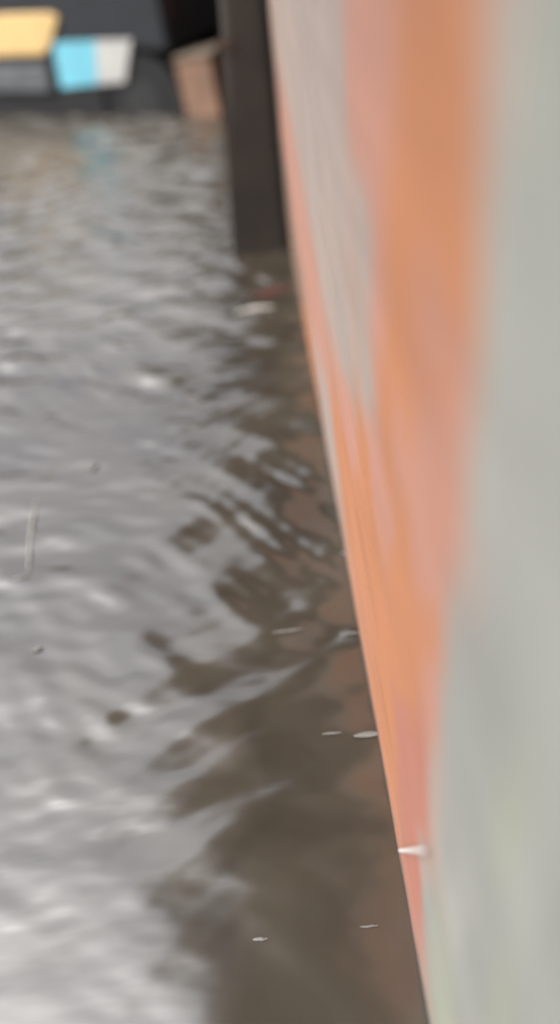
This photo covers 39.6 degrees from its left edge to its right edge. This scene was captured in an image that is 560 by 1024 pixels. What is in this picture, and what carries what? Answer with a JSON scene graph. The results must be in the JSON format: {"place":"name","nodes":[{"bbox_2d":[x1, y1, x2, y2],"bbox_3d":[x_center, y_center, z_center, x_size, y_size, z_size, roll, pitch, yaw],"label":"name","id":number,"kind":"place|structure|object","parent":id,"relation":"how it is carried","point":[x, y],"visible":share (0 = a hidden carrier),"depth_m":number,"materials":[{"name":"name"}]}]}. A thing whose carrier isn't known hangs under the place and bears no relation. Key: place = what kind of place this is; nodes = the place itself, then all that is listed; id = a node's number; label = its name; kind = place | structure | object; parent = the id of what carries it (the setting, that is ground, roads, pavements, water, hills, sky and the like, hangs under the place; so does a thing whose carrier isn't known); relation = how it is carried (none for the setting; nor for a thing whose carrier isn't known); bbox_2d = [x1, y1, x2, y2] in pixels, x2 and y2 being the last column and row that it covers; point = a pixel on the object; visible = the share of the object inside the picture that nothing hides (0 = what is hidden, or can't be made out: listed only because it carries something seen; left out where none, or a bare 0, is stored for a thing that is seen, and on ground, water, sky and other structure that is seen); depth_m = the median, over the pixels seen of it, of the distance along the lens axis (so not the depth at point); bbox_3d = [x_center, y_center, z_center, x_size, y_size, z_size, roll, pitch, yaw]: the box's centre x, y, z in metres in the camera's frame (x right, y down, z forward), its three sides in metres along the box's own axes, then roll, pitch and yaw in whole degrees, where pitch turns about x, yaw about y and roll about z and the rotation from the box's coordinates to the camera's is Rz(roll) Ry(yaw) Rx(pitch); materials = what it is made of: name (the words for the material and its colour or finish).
{"place":"outdoors","nodes":[
{"label":"outdoors","id":0,"kind":"place"},
{"bbox_2d":[0,33,428,1023],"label":"water","id":1,"kind":"structure","parent":0,"point":[194,801],"depth_m":1.98,"materials":[{"name":"grey liquid"}]},
{"bbox_2d":[8,575,28,580],"bbox_3d":[-0.732,0.184,2.178,0.056,0.006,0.011,-13,41,-6],"label":"foam fleck","id":2,"kind":"object","parent":1,"relation":"on","point":[20,577],"visible":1,"depth_m":2.17},
{"bbox_2d":[28,499,36,568],"bbox_3d":[-0.742,0.063,2.319,0.012,0.005,0.330,-10,41,-3],"label":"floating stalk","id":3,"kind":"object","parent":1,"relation":"on","point":[30,531],"visible":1,"depth_m":2.32,"materials":[{"name":"beige plant"}]},
{"bbox_2d":[0,0,220,117],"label":"parked pickup","id":4,"kind":"object","parent":1,"relation":"on","point":[64,58],"visible":0.73,"depth_m":5.67,"materials":[{"name":"black paint"}]},
{"bbox_2d":[101,309,133,315],"bbox_3d":[-0.706,-0.866,3.375,0.143,0.020,0.036,-7,41,1],"label":"foam fleck","id":5,"kind":"object","parent":1,"relation":"on","point":[119,311],"visible":1,"depth_m":3.37},
{"bbox_2d":[172,44,224,116],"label":"plastered pier","id":6,"kind":"structure","parent":1,"relation":"in","point":[200,72],"depth_m":5.51,"materials":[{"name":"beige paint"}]},
{"bbox_2d":[215,0,289,255],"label":"gate post","id":7,"kind":"object","parent":1,"relation":"in","point":[259,223],"visible":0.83,"depth_m":3.35,"materials":[{"name":"paint"}]},
{"bbox_2d":[235,306,272,312],"bbox_3d":[-0.106,-0.856,3.273,0.165,0.014,0.028,-8,41,-1],"label":"foam fleck","id":8,"kind":"object","parent":1,"relation":"on","point":[256,308],"visible":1,"depth_m":3.27},
{"bbox_2d":[253,937,267,940],"bbox_3d":[-0.035,0.773,1.408,0.028,0.005,0.009,-7,41,1],"label":"foam fleck","id":9,"kind":"object","parent":1,"relation":"on","point":[259,939],"visible":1,"depth_m":1.41},
{"bbox_2d":[267,0,271,32],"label":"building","id":10,"kind":"structure","parent":1,"relation":"on","point":[269,15],"depth_m":7.64,"materials":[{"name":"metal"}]},
{"bbox_2d":[267,0,271,32],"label":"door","id":11,"kind":"structure","parent":10,"relation":"in","point":[267,0],"depth_m":7.64,"materials":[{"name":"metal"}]},
{"bbox_2d":[255,286,291,296],"bbox_3d":[-0.029,-0.959,3.383,0.172,0.015,0.041,-16,42,-9],"label":"plastic scrap","id":12,"kind":"object","parent":1,"relation":"on","point":[272,291],"visible":1,"depth_m":3.37,"materials":[{"name":"plastic"}]},
{"bbox_2d":[272,628,302,632],"bbox_3d":[0.020,0.296,1.938,0.080,0.004,0.008,-7,41,1],"label":"foam fleck","id":13,"kind":"object","parent":1,"relation":"on","point":[289,630],"visible":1,"depth_m":1.94},
{"bbox_2d":[322,732,341,734],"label":"foam fleck","id":14,"kind":"object","parent":1,"relation":"on","point":[329,733],"visible":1,"depth_m":1.71},
{"bbox_2d":[354,731,377,736],"bbox_3d":[0.193,0.485,1.699,0.063,0.003,0.015,-7,41,1],"label":"foam fleck","id":15,"kind":"object","parent":1,"relation":"on","point":[369,734],"visible":0.86,"depth_m":1.70},
{"bbox_2d":[360,924,378,927],"bbox_3d":[0.162,0.749,1.406,0.034,0.003,0.005,-7,41,1],"label":"foam fleck","id":16,"kind":"object","parent":1,"relation":"on","point":[368,926],"visible":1,"depth_m":1.41},
{"bbox_2d":[269,0,559,1023],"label":"house","id":17,"kind":"structure","parent":1,"relation":"on","point":[421,148],"depth_m":0.62,"materials":[{"name":"paint"}]},
{"bbox_2d":[398,848,424,852],"bbox_3d":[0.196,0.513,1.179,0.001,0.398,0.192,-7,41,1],"label":"foam fleck","id":18,"kind":"object","parent":17,"relation":"attached to","point":[413,850],"visible":1,"depth_m":1.13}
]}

